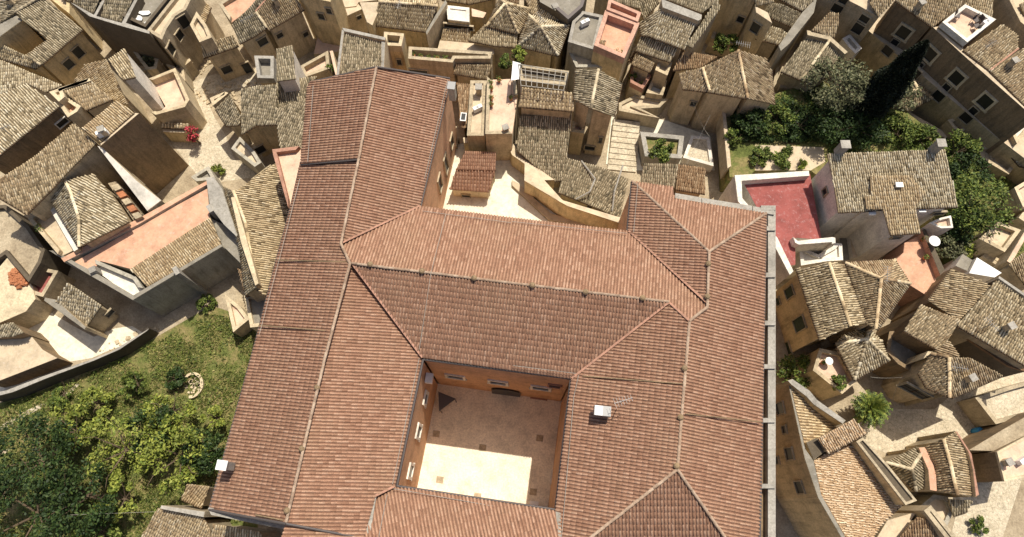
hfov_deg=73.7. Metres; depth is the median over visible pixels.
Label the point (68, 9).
house
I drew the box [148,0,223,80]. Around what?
house
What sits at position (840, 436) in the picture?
roof
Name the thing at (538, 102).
house
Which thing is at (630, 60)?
house
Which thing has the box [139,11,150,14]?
plastic sheet
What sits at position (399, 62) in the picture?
window
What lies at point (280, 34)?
window
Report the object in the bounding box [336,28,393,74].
house
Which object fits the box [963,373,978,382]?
chimney
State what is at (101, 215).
house
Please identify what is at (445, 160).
window
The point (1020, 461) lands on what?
air conditioner
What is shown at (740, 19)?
window
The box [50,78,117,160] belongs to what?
house
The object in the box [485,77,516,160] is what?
house
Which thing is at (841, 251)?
house
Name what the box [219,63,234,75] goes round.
window
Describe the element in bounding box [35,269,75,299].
house
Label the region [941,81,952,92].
window
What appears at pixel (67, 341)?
alley
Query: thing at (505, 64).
bush
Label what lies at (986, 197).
hillside weeds
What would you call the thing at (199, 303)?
bush
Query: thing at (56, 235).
house
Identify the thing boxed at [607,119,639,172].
stone steps
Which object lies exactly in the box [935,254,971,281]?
house
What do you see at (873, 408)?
palm tree
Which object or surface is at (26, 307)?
house
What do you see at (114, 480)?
garden tree
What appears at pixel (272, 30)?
house
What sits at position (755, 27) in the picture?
window
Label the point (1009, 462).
chimney
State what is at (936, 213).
window
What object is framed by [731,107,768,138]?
bush
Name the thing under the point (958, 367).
antenna
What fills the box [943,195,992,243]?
tree
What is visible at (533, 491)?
drain cover
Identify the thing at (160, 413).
garden tree
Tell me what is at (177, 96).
house
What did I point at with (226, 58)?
house
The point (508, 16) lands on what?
house
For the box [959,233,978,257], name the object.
tree
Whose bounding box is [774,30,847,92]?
house
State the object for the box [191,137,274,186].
house
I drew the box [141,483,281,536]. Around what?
house
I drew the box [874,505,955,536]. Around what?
house
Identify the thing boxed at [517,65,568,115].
pergola terrace
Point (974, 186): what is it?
tree
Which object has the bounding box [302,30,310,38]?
window
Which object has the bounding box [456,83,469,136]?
house
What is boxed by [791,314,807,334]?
window
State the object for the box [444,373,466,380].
window
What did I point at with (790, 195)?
house
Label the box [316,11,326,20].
window
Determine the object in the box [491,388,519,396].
arched doorway
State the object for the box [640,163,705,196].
house
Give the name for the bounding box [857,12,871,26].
window
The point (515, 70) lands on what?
canopy
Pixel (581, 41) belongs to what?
house
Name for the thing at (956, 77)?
window
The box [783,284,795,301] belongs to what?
window
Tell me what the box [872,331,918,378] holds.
house
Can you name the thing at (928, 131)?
bush
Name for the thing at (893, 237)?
window
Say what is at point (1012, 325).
chimney
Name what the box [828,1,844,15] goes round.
window
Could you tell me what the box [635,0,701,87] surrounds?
house
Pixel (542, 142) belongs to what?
house
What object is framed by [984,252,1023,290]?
house
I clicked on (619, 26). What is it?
house
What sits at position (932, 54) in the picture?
window
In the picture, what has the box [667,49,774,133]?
house
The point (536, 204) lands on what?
retaining wall
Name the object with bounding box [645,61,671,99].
house
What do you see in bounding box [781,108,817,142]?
bush
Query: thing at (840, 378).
bush
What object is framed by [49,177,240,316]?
house
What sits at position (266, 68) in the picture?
house
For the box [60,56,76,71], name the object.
window
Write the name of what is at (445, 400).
awning
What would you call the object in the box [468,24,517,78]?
house
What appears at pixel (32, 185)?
house
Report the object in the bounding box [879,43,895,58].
window
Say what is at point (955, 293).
house
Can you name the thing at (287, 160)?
house
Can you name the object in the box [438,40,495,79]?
house
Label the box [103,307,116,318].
window
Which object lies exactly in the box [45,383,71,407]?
bush
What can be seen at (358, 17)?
window
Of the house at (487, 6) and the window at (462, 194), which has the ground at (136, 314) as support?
the house at (487, 6)
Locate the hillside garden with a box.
[920,137,1023,264]
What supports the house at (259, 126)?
on the ground at (136, 314)
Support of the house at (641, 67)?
on the ground at (136, 314)
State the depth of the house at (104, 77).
59.13 m
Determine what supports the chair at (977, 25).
on the house at (972, 94)
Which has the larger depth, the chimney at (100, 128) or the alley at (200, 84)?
the alley at (200, 84)
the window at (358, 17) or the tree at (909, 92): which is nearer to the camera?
the tree at (909, 92)
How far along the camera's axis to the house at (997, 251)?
55.94 m
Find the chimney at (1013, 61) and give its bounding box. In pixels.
[1006,56,1020,67]
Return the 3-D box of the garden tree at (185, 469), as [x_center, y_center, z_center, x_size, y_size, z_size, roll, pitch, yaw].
[-25.276,14.200,51.991,5.038,4.669,5.202,-42,76,-13]
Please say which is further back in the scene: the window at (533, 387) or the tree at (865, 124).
the tree at (865, 124)
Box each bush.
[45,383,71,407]
[77,385,115,420]
[119,370,147,399]
[140,55,154,66]
[164,366,187,389]
[184,124,200,143]
[195,293,217,313]
[210,163,225,174]
[325,63,333,72]
[498,53,511,68]
[509,45,526,62]
[629,73,637,81]
[647,138,674,163]
[723,127,743,146]
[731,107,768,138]
[750,144,773,167]
[759,101,799,135]
[769,144,793,170]
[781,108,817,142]
[798,158,807,169]
[831,374,846,390]
[880,114,920,144]
[906,123,940,150]
[968,514,989,534]
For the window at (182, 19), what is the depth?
61.44 m
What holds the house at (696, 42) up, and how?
on the ground at (136, 314)
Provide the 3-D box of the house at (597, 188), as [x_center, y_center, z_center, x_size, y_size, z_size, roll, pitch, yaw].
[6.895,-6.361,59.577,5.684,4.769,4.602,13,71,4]
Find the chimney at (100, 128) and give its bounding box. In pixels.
[96,125,109,136]
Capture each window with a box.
[54,116,70,129]
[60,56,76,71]
[70,44,86,60]
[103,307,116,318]
[165,40,176,57]
[174,27,185,43]
[175,13,190,30]
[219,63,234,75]
[240,60,254,74]
[253,143,267,155]
[255,35,269,48]
[275,30,284,40]
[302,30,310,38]
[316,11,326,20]
[324,6,333,14]
[355,13,362,20]
[395,58,402,65]
[406,462,414,480]
[408,67,428,73]
[415,422,422,441]
[422,390,428,408]
[437,171,442,194]
[443,22,473,31]
[443,151,448,176]
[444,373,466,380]
[449,131,454,151]
[461,193,470,197]
[487,379,508,386]
[529,384,551,391]
[530,397,546,400]
[547,383,561,388]
[583,144,595,151]
[597,136,603,143]
[688,100,697,107]
[735,14,745,24]
[748,20,762,35]
[776,296,781,307]
[776,400,785,416]
[776,455,780,464]
[780,424,787,434]
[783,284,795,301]
[783,446,794,461]
[784,340,793,355]
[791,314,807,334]
[793,480,805,494]
[821,186,828,197]
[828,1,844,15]
[836,0,848,6]
[849,19,867,36]
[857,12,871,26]
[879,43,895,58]
[889,37,900,46]
[889,235,903,239]
[890,22,915,43]
[896,381,933,400]
[915,67,923,79]
[922,43,941,65]
[930,210,947,215]
[931,87,947,103]
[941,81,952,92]
[943,66,968,89]
[956,110,975,125]
[967,105,980,115]
[971,90,998,112]
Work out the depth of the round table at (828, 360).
52.65 m
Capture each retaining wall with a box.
[463,137,619,229]
[512,180,588,226]
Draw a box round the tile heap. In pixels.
[8,267,29,289]
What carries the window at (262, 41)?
in the house at (272, 30)
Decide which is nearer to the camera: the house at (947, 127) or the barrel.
the barrel
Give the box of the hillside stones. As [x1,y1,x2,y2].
[982,151,995,160]
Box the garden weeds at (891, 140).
[730,84,983,179]
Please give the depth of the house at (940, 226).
55.20 m
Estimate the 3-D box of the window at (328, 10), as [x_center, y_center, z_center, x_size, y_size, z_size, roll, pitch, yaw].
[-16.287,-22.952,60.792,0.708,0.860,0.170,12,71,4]
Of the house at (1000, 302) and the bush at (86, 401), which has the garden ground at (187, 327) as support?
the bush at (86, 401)
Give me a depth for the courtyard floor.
54.34 m
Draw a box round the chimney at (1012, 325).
[1001,321,1017,331]
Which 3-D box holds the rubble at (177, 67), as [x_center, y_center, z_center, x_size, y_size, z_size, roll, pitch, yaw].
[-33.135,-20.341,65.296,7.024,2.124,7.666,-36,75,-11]
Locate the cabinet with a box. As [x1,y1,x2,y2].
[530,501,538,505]
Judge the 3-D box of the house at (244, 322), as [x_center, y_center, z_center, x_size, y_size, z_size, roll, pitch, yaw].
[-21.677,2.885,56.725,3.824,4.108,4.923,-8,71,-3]
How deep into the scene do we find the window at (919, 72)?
60.73 m
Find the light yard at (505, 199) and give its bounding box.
[443,144,561,223]
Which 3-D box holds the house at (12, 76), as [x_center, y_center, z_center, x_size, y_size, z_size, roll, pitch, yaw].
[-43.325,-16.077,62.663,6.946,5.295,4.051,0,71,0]
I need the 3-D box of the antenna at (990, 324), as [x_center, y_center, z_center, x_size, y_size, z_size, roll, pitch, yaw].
[34.467,4.207,49.604,0.638,1.300,1.196,-26,73,-9]
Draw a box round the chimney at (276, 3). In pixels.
[272,0,280,6]
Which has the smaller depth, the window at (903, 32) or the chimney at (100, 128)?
the chimney at (100, 128)
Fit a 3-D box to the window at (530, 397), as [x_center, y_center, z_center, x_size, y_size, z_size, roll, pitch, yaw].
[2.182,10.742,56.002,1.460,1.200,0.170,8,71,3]
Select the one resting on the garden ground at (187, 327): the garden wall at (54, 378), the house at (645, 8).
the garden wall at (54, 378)
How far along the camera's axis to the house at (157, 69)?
63.70 m
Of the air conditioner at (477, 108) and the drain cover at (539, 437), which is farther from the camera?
the air conditioner at (477, 108)
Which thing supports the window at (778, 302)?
in the house at (819, 303)
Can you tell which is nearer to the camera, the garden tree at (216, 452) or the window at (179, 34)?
the garden tree at (216, 452)
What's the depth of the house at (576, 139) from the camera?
60.36 m
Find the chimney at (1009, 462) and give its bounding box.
[1001,457,1015,466]
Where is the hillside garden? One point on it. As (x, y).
(944, 260)
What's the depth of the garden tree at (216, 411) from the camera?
53.35 m
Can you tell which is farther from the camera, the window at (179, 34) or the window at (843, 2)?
the window at (179, 34)
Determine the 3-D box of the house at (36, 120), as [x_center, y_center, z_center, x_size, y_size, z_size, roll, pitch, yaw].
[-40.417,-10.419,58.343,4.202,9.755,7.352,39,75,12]
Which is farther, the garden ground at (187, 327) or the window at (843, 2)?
the window at (843, 2)
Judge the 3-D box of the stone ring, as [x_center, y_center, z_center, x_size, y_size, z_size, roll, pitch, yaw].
[-25.981,9.484,55.830,1.612,0.377,2.068,-32,74,-10]
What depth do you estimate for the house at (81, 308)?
54.81 m
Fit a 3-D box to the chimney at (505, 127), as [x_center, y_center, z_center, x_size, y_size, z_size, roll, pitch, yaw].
[-0.535,-11.518,56.769,0.525,1.050,0.525,-22,72,-7]
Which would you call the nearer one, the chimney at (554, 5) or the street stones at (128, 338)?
the street stones at (128, 338)
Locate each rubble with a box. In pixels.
[141,58,211,78]
[194,68,256,107]
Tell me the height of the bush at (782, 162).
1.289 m
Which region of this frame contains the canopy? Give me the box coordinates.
[511,61,520,96]
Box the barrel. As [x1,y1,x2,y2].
[971,427,981,432]
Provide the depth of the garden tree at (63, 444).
50.41 m
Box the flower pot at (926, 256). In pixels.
[922,254,930,259]
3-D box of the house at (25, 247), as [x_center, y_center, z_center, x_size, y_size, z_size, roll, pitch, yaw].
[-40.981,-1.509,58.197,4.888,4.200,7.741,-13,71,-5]
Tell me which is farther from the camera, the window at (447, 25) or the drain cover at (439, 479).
the window at (447, 25)
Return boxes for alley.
[0,313,141,391]
[193,66,255,93]
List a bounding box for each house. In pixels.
[0,0,109,85]
[0,60,62,108]
[0,83,100,174]
[0,124,135,220]
[0,205,70,287]
[0,258,53,328]
[0,322,71,387]
[28,208,85,255]
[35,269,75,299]
[44,283,119,338]
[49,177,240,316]
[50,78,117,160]
[51,0,102,49]
[51,173,132,247]
[71,0,175,70]
[74,59,153,127]
[82,100,188,193]
[98,146,164,211]
[108,48,164,111]
[134,52,199,92]
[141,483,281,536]
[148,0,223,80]
[149,68,206,130]
[190,11,254,81]
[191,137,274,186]
[201,2,224,39]
[210,92,252,143]
[218,0,315,62]
[223,164,288,301]
[225,269,264,336]
[241,84,279,156]
[254,56,276,85]
[272,146,301,207]
[275,98,305,147]
[276,45,316,107]
[298,0,350,45]
[301,37,339,79]
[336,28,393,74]
[343,0,377,7]
[345,4,368,32]
[360,0,439,51]
[384,32,409,70]
[408,47,492,101]
[426,0,447,47]
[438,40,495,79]
[440,5,486,42]
[441,0,518,32]
[449,151,495,197]
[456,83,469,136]
[467,80,486,151]
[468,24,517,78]
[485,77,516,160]
[486,0,530,60]
[517,13,569,69]
[517,114,571,187]
[518,87,573,117]
[524,0,586,66]
[558,158,628,216]
[565,11,602,69]
[567,53,602,95]
[568,121,585,154]
[571,68,622,155]
[591,0,640,82]
[593,0,659,45]
[625,53,653,99]
[626,51,635,81]
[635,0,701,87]
[635,37,676,89]
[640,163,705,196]
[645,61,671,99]
[666,0,716,25]
[666,50,716,98]
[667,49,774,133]
[684,0,719,70]
[705,0,773,54]
[718,171,835,285]
[755,0,815,71]
[767,57,788,94]
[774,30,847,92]
[776,262,865,355]
[776,379,916,536]
[785,238,856,278]
[795,348,856,400]
[796,0,893,43]
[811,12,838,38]
[811,139,957,261]
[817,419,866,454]
[826,328,890,380]
[829,258,911,342]
[837,34,861,75]
[851,0,1023,185]
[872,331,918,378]
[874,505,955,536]
[875,304,959,353]
[881,341,1002,405]
[882,229,944,306]
[882,447,924,491]
[887,431,978,496]
[891,268,990,321]
[892,79,933,112]
[897,216,952,246]
[907,494,972,524]
[931,276,1023,368]
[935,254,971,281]
[939,118,1023,145]
[943,0,1023,70]
[953,339,1023,377]
[962,413,1023,482]
[963,258,1000,281]
[972,222,1023,269]
[976,146,1023,179]
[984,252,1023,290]
[997,182,1023,229]
[1019,2,1023,15]
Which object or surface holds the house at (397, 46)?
on the ground at (136, 314)
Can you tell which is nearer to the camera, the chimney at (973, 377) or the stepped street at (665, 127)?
the chimney at (973, 377)
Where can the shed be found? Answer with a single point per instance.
(174, 132)
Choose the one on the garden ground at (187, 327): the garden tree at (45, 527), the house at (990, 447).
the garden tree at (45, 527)
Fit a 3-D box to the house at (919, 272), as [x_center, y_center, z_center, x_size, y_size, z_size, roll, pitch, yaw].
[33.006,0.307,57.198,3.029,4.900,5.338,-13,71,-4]
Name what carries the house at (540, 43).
on the ground at (136, 314)
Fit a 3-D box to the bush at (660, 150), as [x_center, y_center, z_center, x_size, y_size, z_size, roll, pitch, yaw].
[13.257,-10.461,60.588,2.202,1.371,2.313,32,74,10]
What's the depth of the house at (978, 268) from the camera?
54.20 m
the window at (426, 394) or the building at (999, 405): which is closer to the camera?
the window at (426, 394)
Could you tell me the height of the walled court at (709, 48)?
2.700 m
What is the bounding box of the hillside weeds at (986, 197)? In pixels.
[933,138,1023,259]
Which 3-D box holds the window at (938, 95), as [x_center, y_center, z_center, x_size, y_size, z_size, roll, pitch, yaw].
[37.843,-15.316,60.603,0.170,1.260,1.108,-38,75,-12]
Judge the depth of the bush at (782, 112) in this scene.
59.37 m
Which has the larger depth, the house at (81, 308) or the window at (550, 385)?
the house at (81, 308)
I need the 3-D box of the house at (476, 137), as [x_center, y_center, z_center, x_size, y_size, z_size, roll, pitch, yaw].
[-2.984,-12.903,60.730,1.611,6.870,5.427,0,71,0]
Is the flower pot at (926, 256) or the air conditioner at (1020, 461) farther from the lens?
the flower pot at (926, 256)
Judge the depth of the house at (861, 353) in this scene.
52.00 m
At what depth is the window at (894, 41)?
61.34 m
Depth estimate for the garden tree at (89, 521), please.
49.42 m
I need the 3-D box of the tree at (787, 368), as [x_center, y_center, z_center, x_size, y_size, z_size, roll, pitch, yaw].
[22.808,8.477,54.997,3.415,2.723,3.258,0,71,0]
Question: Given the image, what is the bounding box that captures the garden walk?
[755,145,824,169]
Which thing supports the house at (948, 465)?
on the ground at (136, 314)
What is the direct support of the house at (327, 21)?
on the ground at (136, 314)
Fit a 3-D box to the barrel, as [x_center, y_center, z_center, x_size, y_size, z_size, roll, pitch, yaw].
[37.011,12.939,54.320,0.580,0.850,0.565,0,71,0]
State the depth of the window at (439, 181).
55.73 m
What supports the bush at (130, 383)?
on the garden ground at (187, 327)
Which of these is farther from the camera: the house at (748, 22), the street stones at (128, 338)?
the house at (748, 22)
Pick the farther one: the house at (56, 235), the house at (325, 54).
the house at (325, 54)
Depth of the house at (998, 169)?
59.70 m
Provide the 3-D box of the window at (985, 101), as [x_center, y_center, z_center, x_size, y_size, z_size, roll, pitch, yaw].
[39.906,-14.083,57.574,0.170,1.700,1.520,-35,74,-11]
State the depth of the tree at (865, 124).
58.02 m
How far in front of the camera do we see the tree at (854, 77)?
57.45 m
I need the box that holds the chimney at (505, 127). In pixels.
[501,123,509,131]
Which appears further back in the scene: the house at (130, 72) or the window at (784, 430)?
the house at (130, 72)
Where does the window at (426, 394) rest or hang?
in the monastery
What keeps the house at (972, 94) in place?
on the ground at (136, 314)
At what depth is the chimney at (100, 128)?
52.69 m
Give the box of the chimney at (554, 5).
[551,2,558,8]
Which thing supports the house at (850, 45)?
on the ground at (136, 314)
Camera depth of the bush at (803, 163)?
58.58 m
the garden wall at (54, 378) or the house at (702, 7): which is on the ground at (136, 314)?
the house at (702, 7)
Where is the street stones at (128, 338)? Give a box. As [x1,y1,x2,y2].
[99,317,184,351]
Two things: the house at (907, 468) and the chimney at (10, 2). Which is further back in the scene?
the chimney at (10, 2)
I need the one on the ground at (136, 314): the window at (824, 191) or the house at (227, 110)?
the house at (227, 110)
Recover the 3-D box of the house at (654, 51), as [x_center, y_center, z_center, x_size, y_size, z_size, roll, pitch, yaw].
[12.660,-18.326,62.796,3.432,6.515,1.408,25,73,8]
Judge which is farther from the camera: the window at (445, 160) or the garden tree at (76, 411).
the window at (445, 160)
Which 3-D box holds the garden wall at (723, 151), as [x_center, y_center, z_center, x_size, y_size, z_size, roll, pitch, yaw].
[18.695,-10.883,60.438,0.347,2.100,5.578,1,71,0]
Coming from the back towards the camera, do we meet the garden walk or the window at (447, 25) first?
the window at (447, 25)
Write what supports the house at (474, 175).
on the ground at (136, 314)
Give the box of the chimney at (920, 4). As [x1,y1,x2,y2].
[914,0,926,10]
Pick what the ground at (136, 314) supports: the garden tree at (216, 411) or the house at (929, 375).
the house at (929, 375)
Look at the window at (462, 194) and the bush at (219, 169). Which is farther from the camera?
the bush at (219, 169)
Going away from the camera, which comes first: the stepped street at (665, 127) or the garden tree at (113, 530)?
the garden tree at (113, 530)
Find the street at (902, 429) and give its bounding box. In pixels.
[860,372,1023,536]
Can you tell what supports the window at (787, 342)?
in the house at (819, 303)
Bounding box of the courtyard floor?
[417,384,562,506]
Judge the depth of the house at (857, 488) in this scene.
47.19 m
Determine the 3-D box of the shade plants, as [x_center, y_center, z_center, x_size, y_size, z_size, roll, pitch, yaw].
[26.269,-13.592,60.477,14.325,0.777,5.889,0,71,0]
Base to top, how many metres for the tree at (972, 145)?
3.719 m
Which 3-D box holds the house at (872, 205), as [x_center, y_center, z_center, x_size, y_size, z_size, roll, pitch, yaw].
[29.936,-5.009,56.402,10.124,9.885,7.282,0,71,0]
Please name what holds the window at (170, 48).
in the house at (170, 29)
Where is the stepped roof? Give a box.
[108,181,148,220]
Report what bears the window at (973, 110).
in the house at (972, 94)
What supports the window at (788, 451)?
in the house at (857, 488)
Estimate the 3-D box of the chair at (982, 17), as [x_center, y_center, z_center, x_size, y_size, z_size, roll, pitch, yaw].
[39.460,-20.963,57.249,0.465,0.925,0.450,-23,73,-8]
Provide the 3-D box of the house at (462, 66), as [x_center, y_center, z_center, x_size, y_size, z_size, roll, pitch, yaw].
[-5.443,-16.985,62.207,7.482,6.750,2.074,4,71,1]
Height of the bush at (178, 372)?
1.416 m
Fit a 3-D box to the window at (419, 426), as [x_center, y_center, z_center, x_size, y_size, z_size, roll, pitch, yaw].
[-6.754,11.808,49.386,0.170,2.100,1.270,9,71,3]
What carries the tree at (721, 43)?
on the ground at (136, 314)
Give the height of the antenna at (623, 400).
1.600 m
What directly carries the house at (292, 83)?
on the ground at (136, 314)
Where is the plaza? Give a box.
[171,94,254,181]
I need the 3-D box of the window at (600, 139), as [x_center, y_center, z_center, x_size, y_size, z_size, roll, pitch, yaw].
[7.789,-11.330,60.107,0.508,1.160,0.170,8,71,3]
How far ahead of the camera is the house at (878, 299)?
51.43 m
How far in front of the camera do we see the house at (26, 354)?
54.70 m
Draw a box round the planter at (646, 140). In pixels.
[638,132,683,165]
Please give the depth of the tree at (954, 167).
57.87 m
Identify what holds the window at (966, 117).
in the house at (972, 94)
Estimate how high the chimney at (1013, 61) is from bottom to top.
1.050 m
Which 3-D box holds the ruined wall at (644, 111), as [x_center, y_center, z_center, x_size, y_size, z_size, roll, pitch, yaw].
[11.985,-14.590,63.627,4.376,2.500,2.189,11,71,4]
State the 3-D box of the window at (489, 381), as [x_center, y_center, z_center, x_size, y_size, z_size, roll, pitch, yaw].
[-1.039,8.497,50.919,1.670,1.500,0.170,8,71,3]
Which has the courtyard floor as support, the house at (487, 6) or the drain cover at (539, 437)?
the drain cover at (539, 437)
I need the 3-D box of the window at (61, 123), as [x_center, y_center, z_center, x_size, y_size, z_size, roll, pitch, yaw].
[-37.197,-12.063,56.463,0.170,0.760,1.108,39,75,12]
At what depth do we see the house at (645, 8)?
62.46 m
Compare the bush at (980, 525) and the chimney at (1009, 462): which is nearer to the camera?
the chimney at (1009, 462)
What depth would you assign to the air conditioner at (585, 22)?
59.87 m
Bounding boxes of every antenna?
[613,395,632,407]
[949,363,967,371]
[981,316,998,330]
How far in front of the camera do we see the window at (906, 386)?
51.96 m
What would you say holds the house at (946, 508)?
on the ground at (136, 314)
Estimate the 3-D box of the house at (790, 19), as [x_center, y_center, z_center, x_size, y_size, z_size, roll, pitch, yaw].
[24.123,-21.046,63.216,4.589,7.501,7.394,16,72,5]
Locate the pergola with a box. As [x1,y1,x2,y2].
[518,64,568,97]
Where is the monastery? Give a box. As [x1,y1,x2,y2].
[208,66,775,536]
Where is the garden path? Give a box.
[0,384,78,430]
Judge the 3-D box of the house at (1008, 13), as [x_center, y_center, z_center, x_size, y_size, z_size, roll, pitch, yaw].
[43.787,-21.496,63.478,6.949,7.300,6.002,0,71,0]
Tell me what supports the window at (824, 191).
in the house at (872, 205)
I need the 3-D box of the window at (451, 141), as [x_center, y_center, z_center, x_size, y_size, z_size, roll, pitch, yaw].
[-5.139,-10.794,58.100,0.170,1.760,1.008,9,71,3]
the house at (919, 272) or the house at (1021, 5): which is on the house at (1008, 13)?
the house at (1021, 5)
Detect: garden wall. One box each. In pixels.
[0,328,158,401]
[716,112,730,178]
[908,112,946,138]
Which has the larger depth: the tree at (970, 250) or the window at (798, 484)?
the tree at (970, 250)
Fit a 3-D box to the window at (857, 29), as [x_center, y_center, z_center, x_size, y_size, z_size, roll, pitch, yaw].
[31.091,-21.610,61.279,1.108,1.560,0.170,37,75,12]
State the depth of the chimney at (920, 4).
57.35 m
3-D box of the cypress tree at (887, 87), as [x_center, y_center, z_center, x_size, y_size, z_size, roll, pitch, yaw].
[30.961,-15.134,55.646,3.730,10.738,3.692,0,71,0]
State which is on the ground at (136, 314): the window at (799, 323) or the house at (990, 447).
the house at (990, 447)
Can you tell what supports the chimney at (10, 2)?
on the house at (40, 38)
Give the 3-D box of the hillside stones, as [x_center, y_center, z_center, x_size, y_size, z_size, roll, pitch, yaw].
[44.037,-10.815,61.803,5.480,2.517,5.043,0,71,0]
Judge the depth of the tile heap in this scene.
55.74 m
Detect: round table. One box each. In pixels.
[825,357,832,364]
[929,236,939,245]
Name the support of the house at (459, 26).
on the ground at (136, 314)
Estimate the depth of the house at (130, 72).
57.60 m
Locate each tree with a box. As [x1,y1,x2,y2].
[0,409,81,507]
[0,451,87,536]
[30,455,119,536]
[40,403,99,458]
[69,507,121,536]
[83,412,160,487]
[93,470,137,523]
[121,400,178,452]
[136,420,211,493]
[139,393,197,437]
[178,428,224,476]
[197,404,225,430]
[712,32,739,54]
[776,353,811,387]
[800,55,871,112]
[813,99,856,143]
[841,107,890,151]
[848,39,930,122]
[850,389,892,428]
[891,81,922,110]
[934,231,971,260]
[943,129,983,168]
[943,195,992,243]
[947,166,1021,237]
[949,150,994,185]
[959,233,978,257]
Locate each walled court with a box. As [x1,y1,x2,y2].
[705,31,736,56]
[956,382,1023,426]
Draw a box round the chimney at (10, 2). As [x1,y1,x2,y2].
[4,0,14,5]
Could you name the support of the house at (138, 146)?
on the ground at (136, 314)
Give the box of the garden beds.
[718,81,979,191]
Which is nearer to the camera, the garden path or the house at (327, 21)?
the garden path
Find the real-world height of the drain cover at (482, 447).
0.050 m
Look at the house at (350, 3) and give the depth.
64.26 m
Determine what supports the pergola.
on the pergola terrace
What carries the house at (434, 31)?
on the ground at (136, 314)
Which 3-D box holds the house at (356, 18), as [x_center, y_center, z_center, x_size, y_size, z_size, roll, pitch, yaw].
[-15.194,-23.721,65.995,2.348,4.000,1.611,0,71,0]
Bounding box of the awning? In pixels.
[438,392,456,412]
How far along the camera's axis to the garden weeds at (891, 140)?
59.70 m
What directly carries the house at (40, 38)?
on the ground at (136, 314)
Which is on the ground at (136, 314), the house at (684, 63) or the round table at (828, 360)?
the house at (684, 63)
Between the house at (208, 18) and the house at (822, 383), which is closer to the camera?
the house at (822, 383)
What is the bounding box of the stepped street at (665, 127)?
[606,111,714,169]
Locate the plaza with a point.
(213, 147)
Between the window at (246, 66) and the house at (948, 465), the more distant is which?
the window at (246, 66)
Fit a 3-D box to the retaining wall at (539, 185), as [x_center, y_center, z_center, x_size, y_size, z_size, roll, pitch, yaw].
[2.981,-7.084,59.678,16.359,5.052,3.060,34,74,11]
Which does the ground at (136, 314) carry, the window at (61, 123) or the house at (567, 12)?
the house at (567, 12)
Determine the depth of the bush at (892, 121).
59.07 m
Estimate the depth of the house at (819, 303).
51.54 m
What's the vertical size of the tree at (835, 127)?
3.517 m
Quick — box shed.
[159,122,198,142]
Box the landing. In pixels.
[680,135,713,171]
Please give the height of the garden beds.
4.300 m
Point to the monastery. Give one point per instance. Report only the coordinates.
(392, 284)
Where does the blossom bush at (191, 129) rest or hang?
on the plaza
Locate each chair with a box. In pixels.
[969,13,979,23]
[971,23,983,31]
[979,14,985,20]
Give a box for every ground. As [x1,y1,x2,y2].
[0,0,1023,536]
[0,307,257,536]
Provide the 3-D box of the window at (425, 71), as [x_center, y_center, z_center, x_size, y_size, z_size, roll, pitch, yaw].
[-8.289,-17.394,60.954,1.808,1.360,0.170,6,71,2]
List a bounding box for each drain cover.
[432,430,439,436]
[436,476,443,482]
[479,444,485,450]
[529,488,536,495]
[536,435,543,441]
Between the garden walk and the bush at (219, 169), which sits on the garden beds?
the garden walk
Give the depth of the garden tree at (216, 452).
51.45 m
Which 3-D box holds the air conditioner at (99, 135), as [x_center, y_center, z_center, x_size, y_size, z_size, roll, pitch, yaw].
[-31.863,-10.535,53.085,0.800,0.575,0.320,-27,73,-9]
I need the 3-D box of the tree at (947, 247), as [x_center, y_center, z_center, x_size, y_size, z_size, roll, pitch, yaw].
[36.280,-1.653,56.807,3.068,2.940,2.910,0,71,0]
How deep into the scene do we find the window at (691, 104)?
60.48 m
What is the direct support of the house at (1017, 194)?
on the ground at (136, 314)
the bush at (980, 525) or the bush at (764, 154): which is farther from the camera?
the bush at (764, 154)
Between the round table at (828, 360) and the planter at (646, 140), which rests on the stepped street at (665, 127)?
the planter at (646, 140)
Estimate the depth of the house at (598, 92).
56.61 m
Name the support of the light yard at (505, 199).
on the ground at (136, 314)
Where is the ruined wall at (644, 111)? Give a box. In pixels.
[616,95,667,128]
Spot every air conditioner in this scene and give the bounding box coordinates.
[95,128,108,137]
[472,104,482,113]
[580,18,589,27]
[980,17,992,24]
[1015,456,1023,464]
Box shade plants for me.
[730,87,890,144]
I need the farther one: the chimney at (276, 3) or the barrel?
the chimney at (276, 3)
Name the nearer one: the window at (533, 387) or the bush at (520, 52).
the window at (533, 387)
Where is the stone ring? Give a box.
[182,372,204,398]
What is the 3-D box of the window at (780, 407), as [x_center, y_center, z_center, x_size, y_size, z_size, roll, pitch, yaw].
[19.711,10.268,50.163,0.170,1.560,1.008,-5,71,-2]
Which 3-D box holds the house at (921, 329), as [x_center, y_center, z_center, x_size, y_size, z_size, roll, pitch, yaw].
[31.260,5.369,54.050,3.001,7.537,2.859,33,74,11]
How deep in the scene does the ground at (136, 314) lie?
58.67 m
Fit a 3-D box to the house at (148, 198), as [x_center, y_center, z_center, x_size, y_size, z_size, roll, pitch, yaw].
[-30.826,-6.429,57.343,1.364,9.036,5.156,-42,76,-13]
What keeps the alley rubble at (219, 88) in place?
on the alley at (200, 84)

